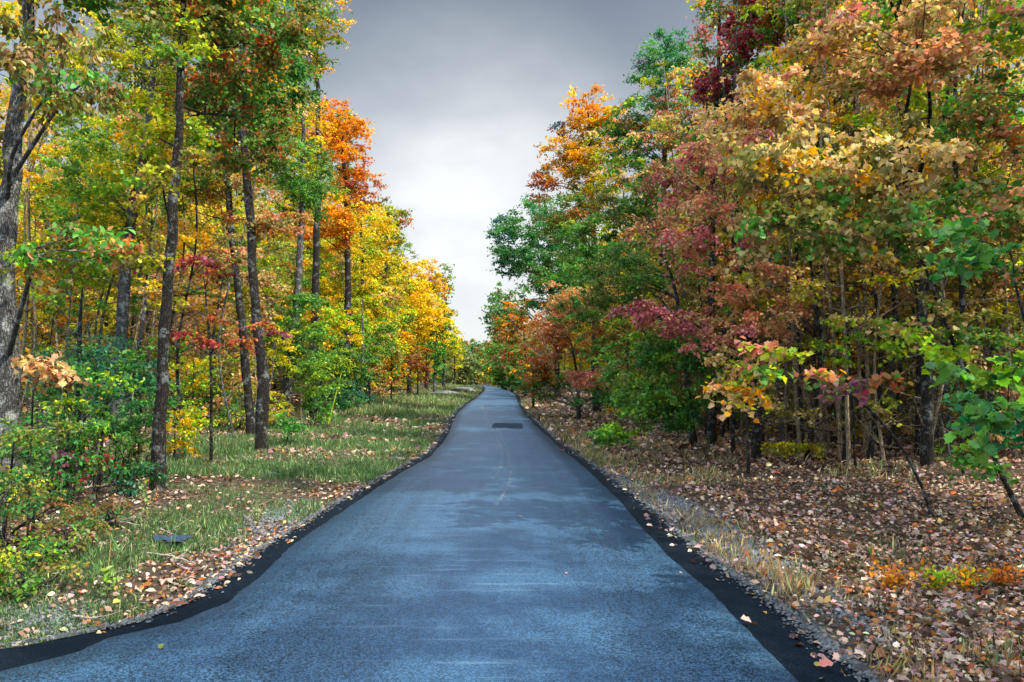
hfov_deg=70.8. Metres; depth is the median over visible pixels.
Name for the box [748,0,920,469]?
slender tree
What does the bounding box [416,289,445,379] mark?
wood tree
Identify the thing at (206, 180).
maple tree
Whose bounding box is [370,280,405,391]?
wood sapling
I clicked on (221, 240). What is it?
slender tree
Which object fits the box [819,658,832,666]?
fallen leaf
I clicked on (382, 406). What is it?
grass
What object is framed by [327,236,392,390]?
wood tree
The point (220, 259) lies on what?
wood tree
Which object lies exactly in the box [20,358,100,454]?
leafy bush
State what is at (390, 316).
wood tree
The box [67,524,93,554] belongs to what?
weed
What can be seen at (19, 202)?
wood tree
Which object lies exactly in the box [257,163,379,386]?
wood tree
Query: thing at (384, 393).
wood sapling
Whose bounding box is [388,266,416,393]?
wood sapling
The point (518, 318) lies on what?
maple tree
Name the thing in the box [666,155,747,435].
slender tree
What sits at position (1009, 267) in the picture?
slender tree
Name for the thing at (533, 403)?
young tree
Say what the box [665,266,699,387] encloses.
wood sapling
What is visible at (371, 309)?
wood tree
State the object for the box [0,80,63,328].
wood tree
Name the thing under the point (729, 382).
wood sapling
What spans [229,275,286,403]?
wood sapling
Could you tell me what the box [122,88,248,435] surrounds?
slender tree
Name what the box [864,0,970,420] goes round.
slender tree
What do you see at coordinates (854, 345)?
wood sapling
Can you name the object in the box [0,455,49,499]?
leafy bush
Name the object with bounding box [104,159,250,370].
wood tree
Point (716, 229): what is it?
slender tree
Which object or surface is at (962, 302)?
slim tree
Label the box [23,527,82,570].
weed
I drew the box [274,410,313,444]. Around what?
leafy bush
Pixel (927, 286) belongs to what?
slender tree
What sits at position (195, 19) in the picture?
oak tree
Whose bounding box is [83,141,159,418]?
slender tree
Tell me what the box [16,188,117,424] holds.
wood sapling
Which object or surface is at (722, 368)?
wood sapling
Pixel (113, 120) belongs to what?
wood tree
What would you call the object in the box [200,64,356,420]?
oak tree
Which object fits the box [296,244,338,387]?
wood sapling
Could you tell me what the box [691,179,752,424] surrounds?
slender tree
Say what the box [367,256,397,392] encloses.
wood sapling
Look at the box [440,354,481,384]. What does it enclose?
distant tree
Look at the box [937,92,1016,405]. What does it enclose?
slender tree
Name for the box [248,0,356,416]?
oak tree
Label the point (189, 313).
wood sapling
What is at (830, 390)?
wood sapling
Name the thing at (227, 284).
slender tree
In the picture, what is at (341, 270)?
slender tree
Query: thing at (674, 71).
slender tree
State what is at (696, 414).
dark bush
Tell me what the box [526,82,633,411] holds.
oak tree
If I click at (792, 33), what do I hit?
slender tree
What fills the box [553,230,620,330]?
wood tree
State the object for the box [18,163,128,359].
wood tree
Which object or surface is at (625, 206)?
oak tree
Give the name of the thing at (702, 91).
maple tree
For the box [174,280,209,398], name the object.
slender tree
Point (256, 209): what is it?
slender tree
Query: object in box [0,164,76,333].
wood tree
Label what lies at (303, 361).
wood sapling
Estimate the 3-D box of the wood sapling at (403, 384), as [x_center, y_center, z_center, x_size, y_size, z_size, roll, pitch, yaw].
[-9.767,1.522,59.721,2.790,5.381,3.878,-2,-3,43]
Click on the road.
(444, 562)
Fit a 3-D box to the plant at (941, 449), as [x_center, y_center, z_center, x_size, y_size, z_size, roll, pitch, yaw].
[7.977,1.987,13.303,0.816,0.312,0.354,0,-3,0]
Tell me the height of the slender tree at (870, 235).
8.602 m
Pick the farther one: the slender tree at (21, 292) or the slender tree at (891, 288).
the slender tree at (21, 292)
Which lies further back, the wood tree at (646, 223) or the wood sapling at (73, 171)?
the wood tree at (646, 223)
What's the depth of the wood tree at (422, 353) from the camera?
74.53 m
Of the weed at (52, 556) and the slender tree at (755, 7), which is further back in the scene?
the slender tree at (755, 7)
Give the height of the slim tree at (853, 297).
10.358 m
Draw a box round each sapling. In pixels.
[9,342,100,549]
[16,152,117,418]
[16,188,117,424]
[16,278,64,403]
[19,303,51,415]
[20,288,152,450]
[45,288,129,399]
[46,289,83,390]
[74,271,115,362]
[86,272,115,358]
[87,125,223,425]
[97,311,138,395]
[110,273,170,412]
[132,255,293,461]
[141,264,214,423]
[157,264,231,397]
[174,217,254,410]
[185,298,250,401]
[197,231,324,428]
[221,314,300,423]
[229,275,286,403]
[246,269,297,389]
[275,286,338,401]
[285,243,338,396]
[292,273,308,387]
[295,309,326,393]
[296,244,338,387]
[359,283,402,397]
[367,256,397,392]
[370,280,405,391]
[372,301,399,394]
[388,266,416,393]
[392,354,412,390]
[400,336,424,386]
[402,309,421,389]
[580,320,613,382]
[587,281,642,397]
[593,276,652,417]
[602,315,638,393]
[605,318,624,396]
[606,288,643,403]
[610,188,698,397]
[635,273,715,420]
[642,202,734,429]
[650,255,737,423]
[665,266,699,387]
[671,169,813,437]
[675,213,748,430]
[693,237,744,424]
[695,317,978,516]
[699,342,825,472]
[705,281,759,423]
[736,286,769,430]
[742,229,843,433]
[762,198,855,430]
[774,128,914,431]
[776,181,871,424]
[777,184,916,444]
[781,161,914,443]
[789,316,841,431]
[795,311,901,467]
[801,206,939,431]
[838,273,957,438]
[842,216,910,431]
[852,123,990,415]
[870,248,933,423]
[879,196,993,446]
[890,259,982,440]
[900,287,995,406]
[911,95,1023,453]
[919,68,1023,425]
[924,310,1023,473]
[925,216,1023,467]
[958,210,1023,443]
[969,211,1023,433]
[978,227,1023,441]
[978,256,1023,411]
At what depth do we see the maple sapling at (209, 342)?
12.07 m
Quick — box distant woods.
[26,315,638,382]
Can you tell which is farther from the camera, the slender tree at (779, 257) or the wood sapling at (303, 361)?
the wood sapling at (303, 361)
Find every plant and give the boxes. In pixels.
[863,555,934,589]
[911,559,968,594]
[930,564,999,592]
[934,440,959,456]
[973,557,1023,585]
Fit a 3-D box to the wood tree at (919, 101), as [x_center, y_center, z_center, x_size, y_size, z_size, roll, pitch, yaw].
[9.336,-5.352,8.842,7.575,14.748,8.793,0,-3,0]
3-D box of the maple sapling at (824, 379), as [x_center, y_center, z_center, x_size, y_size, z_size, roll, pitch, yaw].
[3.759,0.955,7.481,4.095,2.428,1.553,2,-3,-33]
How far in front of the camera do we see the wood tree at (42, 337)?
41.87 m
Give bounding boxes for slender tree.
[0,2,106,405]
[0,5,40,331]
[0,98,112,406]
[2,75,85,422]
[16,52,94,419]
[16,213,47,397]
[17,98,82,416]
[17,213,63,405]
[23,22,226,405]
[25,126,104,422]
[29,65,173,398]
[58,132,199,436]
[58,200,111,358]
[66,177,136,418]
[69,154,156,396]
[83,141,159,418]
[88,119,190,417]
[106,189,166,389]
[115,116,235,427]
[116,58,203,426]
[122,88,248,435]
[125,103,232,411]
[134,231,200,408]
[145,212,200,359]
[162,195,233,373]
[172,47,313,435]
[172,134,280,424]
[174,169,220,359]
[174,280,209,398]
[179,160,239,396]
[199,139,261,385]
[211,224,249,386]
[215,198,290,409]
[219,149,315,407]
[268,241,320,400]
[274,171,323,414]
[285,153,341,389]
[307,168,370,404]
[320,186,380,392]
[582,121,655,393]
[597,135,637,408]
[599,222,657,412]
[600,95,675,408]
[609,208,655,404]
[616,217,651,392]
[626,110,722,419]
[626,141,688,368]
[632,157,699,427]
[635,56,726,385]
[638,109,683,369]
[639,236,696,377]
[650,81,769,420]
[651,107,762,433]
[653,152,744,405]
[662,109,776,430]
[664,56,738,427]
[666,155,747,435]
[667,59,745,415]
[669,172,748,436]
[671,111,774,418]
[673,0,793,435]
[678,94,754,341]
[690,3,831,442]
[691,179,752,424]
[695,115,809,427]
[701,57,830,419]
[701,84,799,446]
[711,1,872,441]
[718,120,852,439]
[720,33,820,437]
[723,76,867,442]
[729,124,815,445]
[735,0,907,448]
[737,0,840,452]
[741,148,807,433]
[744,0,899,453]
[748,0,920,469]
[755,54,879,460]
[757,123,853,442]
[761,89,882,442]
[772,72,850,441]
[773,178,820,426]
[779,198,873,448]
[780,23,896,439]
[783,18,950,458]
[785,29,873,443]
[788,42,919,460]
[788,328,843,423]
[794,27,935,438]
[795,0,962,445]
[799,0,940,455]
[799,1,880,419]
[799,17,961,435]
[812,29,969,465]
[817,105,921,437]
[819,87,948,439]
[836,0,1023,441]
[839,1,1023,456]
[855,106,958,450]
[860,245,948,425]
[862,3,1022,450]
[863,0,1023,454]
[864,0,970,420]
[869,7,1023,456]
[876,108,1012,389]
[880,1,1021,405]
[884,71,1004,386]
[887,124,989,423]
[902,10,1023,423]
[906,76,967,423]
[926,2,1023,357]
[935,141,1023,454]
[936,75,1023,325]
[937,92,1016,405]
[937,100,1022,403]
[947,0,1023,449]
[947,27,1023,453]
[947,57,1023,364]
[947,123,1023,459]
[957,56,1017,343]
[971,175,1023,434]
[973,0,1023,367]
[998,55,1023,353]
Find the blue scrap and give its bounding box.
[152,534,192,542]
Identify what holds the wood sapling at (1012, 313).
on the ground at (976, 547)
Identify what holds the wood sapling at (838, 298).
on the ground at (976, 547)
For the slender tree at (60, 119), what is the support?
on the ground at (976, 547)
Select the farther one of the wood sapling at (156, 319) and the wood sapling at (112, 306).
the wood sapling at (112, 306)
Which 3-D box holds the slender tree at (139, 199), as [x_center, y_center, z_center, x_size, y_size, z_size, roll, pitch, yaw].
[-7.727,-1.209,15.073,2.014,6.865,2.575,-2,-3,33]
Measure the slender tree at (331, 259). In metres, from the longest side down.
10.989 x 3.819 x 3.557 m
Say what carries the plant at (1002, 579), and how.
on the ground at (976, 547)
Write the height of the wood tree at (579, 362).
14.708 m
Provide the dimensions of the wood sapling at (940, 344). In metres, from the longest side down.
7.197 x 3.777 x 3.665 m
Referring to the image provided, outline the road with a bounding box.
[0,383,798,681]
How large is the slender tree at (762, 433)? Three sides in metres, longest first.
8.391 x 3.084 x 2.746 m
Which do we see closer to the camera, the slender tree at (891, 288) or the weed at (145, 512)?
the weed at (145, 512)
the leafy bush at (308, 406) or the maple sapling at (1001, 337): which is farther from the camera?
the leafy bush at (308, 406)
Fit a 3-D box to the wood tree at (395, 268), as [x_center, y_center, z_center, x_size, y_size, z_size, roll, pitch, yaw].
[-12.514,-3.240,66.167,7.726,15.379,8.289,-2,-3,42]
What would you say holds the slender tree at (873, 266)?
on the ground at (976, 547)
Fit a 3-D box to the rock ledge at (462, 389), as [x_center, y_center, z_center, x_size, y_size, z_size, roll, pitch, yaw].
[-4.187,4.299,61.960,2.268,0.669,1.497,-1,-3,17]
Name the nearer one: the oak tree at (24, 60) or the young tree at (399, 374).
the oak tree at (24, 60)
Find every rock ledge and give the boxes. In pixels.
[424,392,450,393]
[450,387,475,391]
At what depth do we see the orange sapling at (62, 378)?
6.21 m
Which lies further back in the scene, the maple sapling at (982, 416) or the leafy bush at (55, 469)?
the leafy bush at (55, 469)
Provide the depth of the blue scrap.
6.87 m
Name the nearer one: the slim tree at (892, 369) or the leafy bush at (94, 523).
the leafy bush at (94, 523)
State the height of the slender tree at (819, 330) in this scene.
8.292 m
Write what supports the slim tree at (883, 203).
on the ground at (976, 547)
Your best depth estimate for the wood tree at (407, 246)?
82.67 m
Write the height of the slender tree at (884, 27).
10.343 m
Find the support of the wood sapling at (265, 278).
on the ground at (976, 547)
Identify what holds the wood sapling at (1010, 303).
on the ground at (976, 547)
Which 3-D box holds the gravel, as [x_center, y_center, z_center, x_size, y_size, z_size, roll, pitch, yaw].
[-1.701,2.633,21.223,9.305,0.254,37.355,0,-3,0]
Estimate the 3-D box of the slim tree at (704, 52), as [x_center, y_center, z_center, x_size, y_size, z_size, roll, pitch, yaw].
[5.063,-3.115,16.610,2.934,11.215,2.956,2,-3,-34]
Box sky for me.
[0,0,1023,347]
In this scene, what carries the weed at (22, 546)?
on the ground at (976, 547)
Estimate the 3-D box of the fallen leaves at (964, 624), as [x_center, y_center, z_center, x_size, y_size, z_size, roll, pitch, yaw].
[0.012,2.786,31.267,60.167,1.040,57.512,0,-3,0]
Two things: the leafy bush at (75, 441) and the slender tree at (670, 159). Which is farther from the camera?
the slender tree at (670, 159)
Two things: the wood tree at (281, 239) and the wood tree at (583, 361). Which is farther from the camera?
the wood tree at (583, 361)
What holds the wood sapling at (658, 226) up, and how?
on the ground at (976, 547)
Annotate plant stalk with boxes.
[327,373,341,422]
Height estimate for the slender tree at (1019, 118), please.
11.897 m
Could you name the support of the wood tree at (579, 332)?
on the ground at (976, 547)
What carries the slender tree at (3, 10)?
on the ground at (976, 547)
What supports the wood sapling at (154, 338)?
on the ground at (976, 547)
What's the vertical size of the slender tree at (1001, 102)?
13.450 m
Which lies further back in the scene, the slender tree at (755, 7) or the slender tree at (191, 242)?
the slender tree at (191, 242)
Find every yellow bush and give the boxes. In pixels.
[148,398,225,459]
[757,439,838,461]
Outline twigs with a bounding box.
[4,429,1023,613]
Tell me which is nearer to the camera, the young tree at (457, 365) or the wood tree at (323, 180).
the wood tree at (323, 180)
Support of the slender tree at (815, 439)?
on the ground at (976, 547)
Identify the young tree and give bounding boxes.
[298,293,377,414]
[324,298,400,408]
[369,348,409,399]
[396,329,435,394]
[418,319,455,391]
[446,327,465,384]
[479,291,508,388]
[514,365,543,407]
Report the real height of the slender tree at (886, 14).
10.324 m
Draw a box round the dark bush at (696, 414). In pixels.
[647,389,721,436]
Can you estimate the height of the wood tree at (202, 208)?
18.592 m
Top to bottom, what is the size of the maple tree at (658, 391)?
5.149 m
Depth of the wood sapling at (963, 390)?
17.60 m
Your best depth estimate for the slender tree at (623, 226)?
32.71 m
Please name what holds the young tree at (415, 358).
on the ground at (976, 547)
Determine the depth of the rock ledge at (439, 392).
51.64 m
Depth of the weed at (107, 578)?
5.25 m
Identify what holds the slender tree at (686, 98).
on the ground at (976, 547)
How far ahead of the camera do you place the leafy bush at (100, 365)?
11.24 m
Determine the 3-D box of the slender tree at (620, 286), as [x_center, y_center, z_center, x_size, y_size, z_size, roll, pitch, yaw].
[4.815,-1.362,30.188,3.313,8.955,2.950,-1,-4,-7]
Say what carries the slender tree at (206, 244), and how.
on the ground at (976, 547)
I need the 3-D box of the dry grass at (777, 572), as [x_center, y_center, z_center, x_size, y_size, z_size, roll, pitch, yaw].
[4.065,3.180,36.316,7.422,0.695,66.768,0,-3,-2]
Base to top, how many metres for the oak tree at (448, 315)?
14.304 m
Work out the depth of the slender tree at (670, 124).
20.59 m
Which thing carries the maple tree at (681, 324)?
on the ground at (976, 547)
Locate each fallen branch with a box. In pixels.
[73,610,121,618]
[147,544,195,564]
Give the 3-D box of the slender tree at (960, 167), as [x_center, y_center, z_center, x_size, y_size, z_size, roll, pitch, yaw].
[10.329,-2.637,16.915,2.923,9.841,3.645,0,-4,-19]
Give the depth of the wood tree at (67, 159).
41.38 m
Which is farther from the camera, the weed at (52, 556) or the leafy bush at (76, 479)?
the leafy bush at (76, 479)
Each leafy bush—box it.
[0,396,111,507]
[0,410,88,601]
[0,438,117,495]
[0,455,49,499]
[0,485,99,552]
[0,540,90,607]
[6,346,156,505]
[11,513,114,577]
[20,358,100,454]
[21,334,178,473]
[39,445,126,510]
[50,492,137,530]
[75,382,179,479]
[77,415,173,484]
[101,461,176,497]
[167,350,275,425]
[168,352,221,431]
[213,379,255,430]
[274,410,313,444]
[297,393,339,425]
[322,372,365,410]
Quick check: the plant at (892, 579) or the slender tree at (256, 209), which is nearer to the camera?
the plant at (892, 579)
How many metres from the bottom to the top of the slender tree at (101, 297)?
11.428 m
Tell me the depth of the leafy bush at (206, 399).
20.40 m
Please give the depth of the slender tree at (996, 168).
19.69 m
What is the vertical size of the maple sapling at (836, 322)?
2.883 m
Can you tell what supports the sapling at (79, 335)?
on the ground at (976, 547)
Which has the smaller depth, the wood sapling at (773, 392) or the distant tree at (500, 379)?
the wood sapling at (773, 392)
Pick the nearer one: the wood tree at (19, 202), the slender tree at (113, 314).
the slender tree at (113, 314)
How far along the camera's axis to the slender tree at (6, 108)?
27.25 m
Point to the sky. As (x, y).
(458, 95)
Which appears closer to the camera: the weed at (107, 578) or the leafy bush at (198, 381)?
the weed at (107, 578)
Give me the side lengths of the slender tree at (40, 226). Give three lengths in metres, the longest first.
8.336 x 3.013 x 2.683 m
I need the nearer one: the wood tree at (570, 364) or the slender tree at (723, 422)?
the slender tree at (723, 422)
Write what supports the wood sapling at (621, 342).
on the ground at (976, 547)
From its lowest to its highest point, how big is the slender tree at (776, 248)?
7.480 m
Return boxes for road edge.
[0,383,484,670]
[493,386,871,681]
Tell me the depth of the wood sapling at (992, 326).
15.53 m
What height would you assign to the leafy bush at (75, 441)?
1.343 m
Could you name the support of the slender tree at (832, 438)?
on the ground at (976, 547)
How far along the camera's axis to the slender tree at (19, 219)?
24.02 m
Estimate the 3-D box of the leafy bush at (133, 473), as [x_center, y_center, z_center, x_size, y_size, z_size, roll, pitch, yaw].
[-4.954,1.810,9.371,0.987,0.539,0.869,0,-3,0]
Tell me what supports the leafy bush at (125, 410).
on the ground at (976, 547)
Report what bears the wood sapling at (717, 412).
on the ground at (976, 547)
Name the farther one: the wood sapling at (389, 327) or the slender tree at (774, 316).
the wood sapling at (389, 327)
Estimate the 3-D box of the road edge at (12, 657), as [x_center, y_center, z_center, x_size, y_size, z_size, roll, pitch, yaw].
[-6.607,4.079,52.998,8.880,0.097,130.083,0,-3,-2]
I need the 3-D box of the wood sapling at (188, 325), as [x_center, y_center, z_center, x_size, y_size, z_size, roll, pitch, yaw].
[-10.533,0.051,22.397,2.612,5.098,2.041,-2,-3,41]
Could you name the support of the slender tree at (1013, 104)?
on the ground at (976, 547)
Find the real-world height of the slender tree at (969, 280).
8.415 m
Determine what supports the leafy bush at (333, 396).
on the ground at (976, 547)
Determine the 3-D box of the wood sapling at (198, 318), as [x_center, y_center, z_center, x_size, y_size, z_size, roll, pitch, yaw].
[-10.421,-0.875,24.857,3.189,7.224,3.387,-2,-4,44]
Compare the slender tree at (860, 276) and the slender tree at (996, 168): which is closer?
the slender tree at (860, 276)
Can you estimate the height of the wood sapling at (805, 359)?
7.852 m
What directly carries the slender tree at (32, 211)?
on the ground at (976, 547)
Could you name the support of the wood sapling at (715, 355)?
on the ground at (976, 547)
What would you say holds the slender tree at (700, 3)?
on the ground at (976, 547)
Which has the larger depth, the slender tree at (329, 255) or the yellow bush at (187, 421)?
the slender tree at (329, 255)
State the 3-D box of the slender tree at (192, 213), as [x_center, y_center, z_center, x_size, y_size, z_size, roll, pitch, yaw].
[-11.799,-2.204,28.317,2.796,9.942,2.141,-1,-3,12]
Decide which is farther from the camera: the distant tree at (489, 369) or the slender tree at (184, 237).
the distant tree at (489, 369)
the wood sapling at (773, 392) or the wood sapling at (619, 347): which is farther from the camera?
the wood sapling at (619, 347)
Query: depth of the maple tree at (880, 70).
9.23 m
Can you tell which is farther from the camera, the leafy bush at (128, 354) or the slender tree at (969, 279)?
the slender tree at (969, 279)
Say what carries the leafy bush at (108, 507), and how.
on the ground at (976, 547)
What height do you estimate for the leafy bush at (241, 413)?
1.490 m
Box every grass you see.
[0,382,495,648]
[516,389,1023,681]
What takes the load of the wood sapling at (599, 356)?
on the ground at (976, 547)
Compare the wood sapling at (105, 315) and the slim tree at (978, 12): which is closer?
the slim tree at (978, 12)
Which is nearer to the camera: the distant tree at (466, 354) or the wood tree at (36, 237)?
the wood tree at (36, 237)
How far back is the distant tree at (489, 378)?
97.81 m
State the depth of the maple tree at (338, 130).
30.74 m
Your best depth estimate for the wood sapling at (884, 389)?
15.64 m
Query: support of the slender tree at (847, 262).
on the ground at (976, 547)
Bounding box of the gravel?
[0,403,993,681]
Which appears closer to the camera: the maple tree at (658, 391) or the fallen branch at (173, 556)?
the fallen branch at (173, 556)
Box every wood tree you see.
[0,0,87,393]
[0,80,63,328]
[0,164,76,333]
[1,86,129,359]
[1,145,74,372]
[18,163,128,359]
[18,213,54,339]
[19,163,86,354]
[22,101,164,392]
[26,216,86,385]
[36,138,163,345]
[58,76,261,395]
[63,50,235,396]
[76,63,281,386]
[103,130,274,361]
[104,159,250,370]
[191,148,303,387]
[221,237,285,361]
[233,186,351,386]
[233,200,301,373]
[237,173,338,321]
[249,211,295,389]
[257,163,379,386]
[275,204,394,387]
[320,239,398,395]
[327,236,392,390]
[369,251,417,331]
[378,243,419,322]
[400,281,429,387]
[402,276,440,385]
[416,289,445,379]
[540,311,586,380]
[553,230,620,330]
[553,254,608,387]
[553,293,589,377]
[564,329,599,378]
[567,227,634,368]
[598,242,646,364]
[619,177,717,327]
[888,0,1023,249]
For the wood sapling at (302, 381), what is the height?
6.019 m
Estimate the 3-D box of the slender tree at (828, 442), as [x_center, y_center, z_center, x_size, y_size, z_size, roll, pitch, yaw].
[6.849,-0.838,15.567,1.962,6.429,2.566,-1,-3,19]
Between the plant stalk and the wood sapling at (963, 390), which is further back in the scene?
the plant stalk
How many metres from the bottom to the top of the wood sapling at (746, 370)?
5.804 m
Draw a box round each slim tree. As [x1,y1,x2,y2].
[681,0,799,452]
[743,0,839,448]
[777,0,882,460]
[777,0,893,454]
[855,0,945,448]
[869,2,912,371]
[906,0,1023,457]
[925,0,1022,444]
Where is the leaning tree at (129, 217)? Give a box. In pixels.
[19,0,231,432]
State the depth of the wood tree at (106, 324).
42.87 m
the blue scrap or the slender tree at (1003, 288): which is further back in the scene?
the slender tree at (1003, 288)
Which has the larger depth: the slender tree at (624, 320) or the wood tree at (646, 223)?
the wood tree at (646, 223)
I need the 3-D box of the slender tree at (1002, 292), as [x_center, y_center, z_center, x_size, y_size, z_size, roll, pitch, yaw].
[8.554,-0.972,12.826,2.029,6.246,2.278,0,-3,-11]
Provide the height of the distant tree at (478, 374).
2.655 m
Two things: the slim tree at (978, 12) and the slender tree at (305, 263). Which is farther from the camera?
the slender tree at (305, 263)
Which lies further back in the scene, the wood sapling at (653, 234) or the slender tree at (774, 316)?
the wood sapling at (653, 234)
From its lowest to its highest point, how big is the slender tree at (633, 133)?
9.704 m
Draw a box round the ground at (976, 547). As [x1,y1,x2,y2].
[0,379,1023,681]
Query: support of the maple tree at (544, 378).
on the ground at (976, 547)
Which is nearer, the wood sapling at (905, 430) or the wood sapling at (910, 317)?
the wood sapling at (905, 430)
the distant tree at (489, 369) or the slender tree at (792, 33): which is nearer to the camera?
the slender tree at (792, 33)
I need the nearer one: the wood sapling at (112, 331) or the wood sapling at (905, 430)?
the wood sapling at (905, 430)
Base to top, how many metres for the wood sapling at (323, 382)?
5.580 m
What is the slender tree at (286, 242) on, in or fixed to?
on the ground at (976, 547)
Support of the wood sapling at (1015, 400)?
on the ground at (976, 547)
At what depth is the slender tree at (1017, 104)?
21.68 m
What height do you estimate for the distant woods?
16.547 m
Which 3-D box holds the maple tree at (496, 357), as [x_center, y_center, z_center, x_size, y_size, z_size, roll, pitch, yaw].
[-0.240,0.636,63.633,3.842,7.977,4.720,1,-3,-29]
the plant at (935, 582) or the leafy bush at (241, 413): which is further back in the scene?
the leafy bush at (241, 413)
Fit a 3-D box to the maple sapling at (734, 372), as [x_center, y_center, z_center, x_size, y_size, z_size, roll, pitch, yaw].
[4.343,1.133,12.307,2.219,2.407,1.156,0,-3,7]
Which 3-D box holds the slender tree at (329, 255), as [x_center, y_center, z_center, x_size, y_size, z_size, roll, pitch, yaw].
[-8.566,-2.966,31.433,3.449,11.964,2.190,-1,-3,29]
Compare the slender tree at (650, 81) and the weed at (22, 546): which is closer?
the weed at (22, 546)
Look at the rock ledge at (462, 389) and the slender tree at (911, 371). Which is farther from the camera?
the rock ledge at (462, 389)
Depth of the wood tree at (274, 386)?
59.80 m
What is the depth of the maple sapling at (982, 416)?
4.80 m
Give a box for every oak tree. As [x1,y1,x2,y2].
[0,0,146,492]
[34,0,334,490]
[192,0,336,449]
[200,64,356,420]
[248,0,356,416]
[321,107,369,393]
[358,196,413,395]
[435,263,462,386]
[484,190,599,397]
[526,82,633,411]
[539,25,713,423]
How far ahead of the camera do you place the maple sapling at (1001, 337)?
10.76 m
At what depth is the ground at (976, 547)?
9.69 m
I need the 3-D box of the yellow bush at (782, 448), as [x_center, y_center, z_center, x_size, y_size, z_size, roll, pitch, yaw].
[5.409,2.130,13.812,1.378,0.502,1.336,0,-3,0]
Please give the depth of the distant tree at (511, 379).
51.33 m
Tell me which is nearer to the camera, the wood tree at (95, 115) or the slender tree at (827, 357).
the slender tree at (827, 357)
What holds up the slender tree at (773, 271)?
on the ground at (976, 547)
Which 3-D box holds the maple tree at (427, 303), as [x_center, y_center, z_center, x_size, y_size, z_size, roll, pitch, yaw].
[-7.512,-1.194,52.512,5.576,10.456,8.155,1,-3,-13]
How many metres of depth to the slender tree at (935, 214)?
17.21 m
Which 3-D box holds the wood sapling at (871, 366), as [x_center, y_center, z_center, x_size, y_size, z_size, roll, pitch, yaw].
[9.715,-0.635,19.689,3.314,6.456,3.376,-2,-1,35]
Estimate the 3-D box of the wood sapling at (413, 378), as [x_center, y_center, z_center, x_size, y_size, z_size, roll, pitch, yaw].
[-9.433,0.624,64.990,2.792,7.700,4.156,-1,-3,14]
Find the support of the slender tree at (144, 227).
on the ground at (976, 547)
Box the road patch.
[491,423,522,427]
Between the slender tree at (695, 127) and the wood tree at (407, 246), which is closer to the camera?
the slender tree at (695, 127)
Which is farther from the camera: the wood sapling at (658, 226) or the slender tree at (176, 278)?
the slender tree at (176, 278)
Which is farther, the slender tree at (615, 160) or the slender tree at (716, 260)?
the slender tree at (615, 160)
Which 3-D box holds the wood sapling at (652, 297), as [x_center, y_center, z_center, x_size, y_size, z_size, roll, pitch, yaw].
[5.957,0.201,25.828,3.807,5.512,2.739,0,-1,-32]
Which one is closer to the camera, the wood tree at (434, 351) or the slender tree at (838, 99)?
the slender tree at (838, 99)
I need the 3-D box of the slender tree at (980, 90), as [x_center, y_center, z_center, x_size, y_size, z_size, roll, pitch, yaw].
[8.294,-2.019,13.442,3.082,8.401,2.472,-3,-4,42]
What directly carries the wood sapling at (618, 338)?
on the ground at (976, 547)
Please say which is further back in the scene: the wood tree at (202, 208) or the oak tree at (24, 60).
the wood tree at (202, 208)
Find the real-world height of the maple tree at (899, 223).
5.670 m
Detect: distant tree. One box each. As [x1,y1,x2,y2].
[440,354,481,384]
[450,347,478,385]
[467,338,487,363]
[471,368,485,384]
[477,359,500,382]
[480,319,505,385]
[490,353,514,389]
[502,361,539,396]
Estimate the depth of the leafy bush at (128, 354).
8.80 m
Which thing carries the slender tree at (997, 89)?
on the ground at (976, 547)
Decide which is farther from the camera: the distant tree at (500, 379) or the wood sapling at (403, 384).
the distant tree at (500, 379)
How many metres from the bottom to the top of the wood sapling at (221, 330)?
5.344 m
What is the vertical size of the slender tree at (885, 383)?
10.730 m
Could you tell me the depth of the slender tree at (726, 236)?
17.06 m
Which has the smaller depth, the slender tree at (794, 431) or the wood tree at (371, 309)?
the slender tree at (794, 431)
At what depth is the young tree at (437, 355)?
51.90 m
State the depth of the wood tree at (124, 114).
37.63 m
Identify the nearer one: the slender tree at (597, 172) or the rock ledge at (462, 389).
the slender tree at (597, 172)
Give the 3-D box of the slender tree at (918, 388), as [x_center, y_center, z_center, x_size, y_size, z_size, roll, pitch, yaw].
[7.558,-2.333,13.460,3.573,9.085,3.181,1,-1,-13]
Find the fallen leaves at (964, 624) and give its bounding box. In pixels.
[0,388,1023,681]
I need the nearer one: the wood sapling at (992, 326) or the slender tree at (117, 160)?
the wood sapling at (992, 326)
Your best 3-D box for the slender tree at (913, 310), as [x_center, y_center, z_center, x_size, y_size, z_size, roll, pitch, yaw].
[9.127,-2.894,17.235,3.859,10.416,3.095,-1,-3,8]
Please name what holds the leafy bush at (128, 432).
on the ground at (976, 547)
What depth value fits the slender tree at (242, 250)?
16.82 m
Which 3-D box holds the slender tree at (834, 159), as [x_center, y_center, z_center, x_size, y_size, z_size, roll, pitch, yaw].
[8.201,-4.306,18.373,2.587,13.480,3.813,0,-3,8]
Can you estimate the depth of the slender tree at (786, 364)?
16.39 m
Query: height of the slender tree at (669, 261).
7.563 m
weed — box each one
[0,524,45,578]
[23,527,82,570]
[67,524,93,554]
[93,563,122,602]
[133,477,160,524]
[253,501,265,525]
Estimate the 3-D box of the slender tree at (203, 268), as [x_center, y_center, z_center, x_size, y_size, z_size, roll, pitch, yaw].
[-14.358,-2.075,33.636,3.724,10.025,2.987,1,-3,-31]
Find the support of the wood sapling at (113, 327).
on the ground at (976, 547)
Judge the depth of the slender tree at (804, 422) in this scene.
16.46 m
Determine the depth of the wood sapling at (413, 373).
67.32 m
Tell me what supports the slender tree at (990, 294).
on the ground at (976, 547)
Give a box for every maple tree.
[110,0,303,435]
[286,95,390,405]
[304,197,404,404]
[389,256,447,392]
[414,257,454,388]
[485,303,531,391]
[493,298,549,393]
[509,280,643,420]
[561,240,719,449]
[598,63,838,459]
[631,0,840,445]
[691,63,1023,518]
[729,0,1023,466]
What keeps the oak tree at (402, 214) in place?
on the ground at (976, 547)
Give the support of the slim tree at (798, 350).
on the ground at (976, 547)

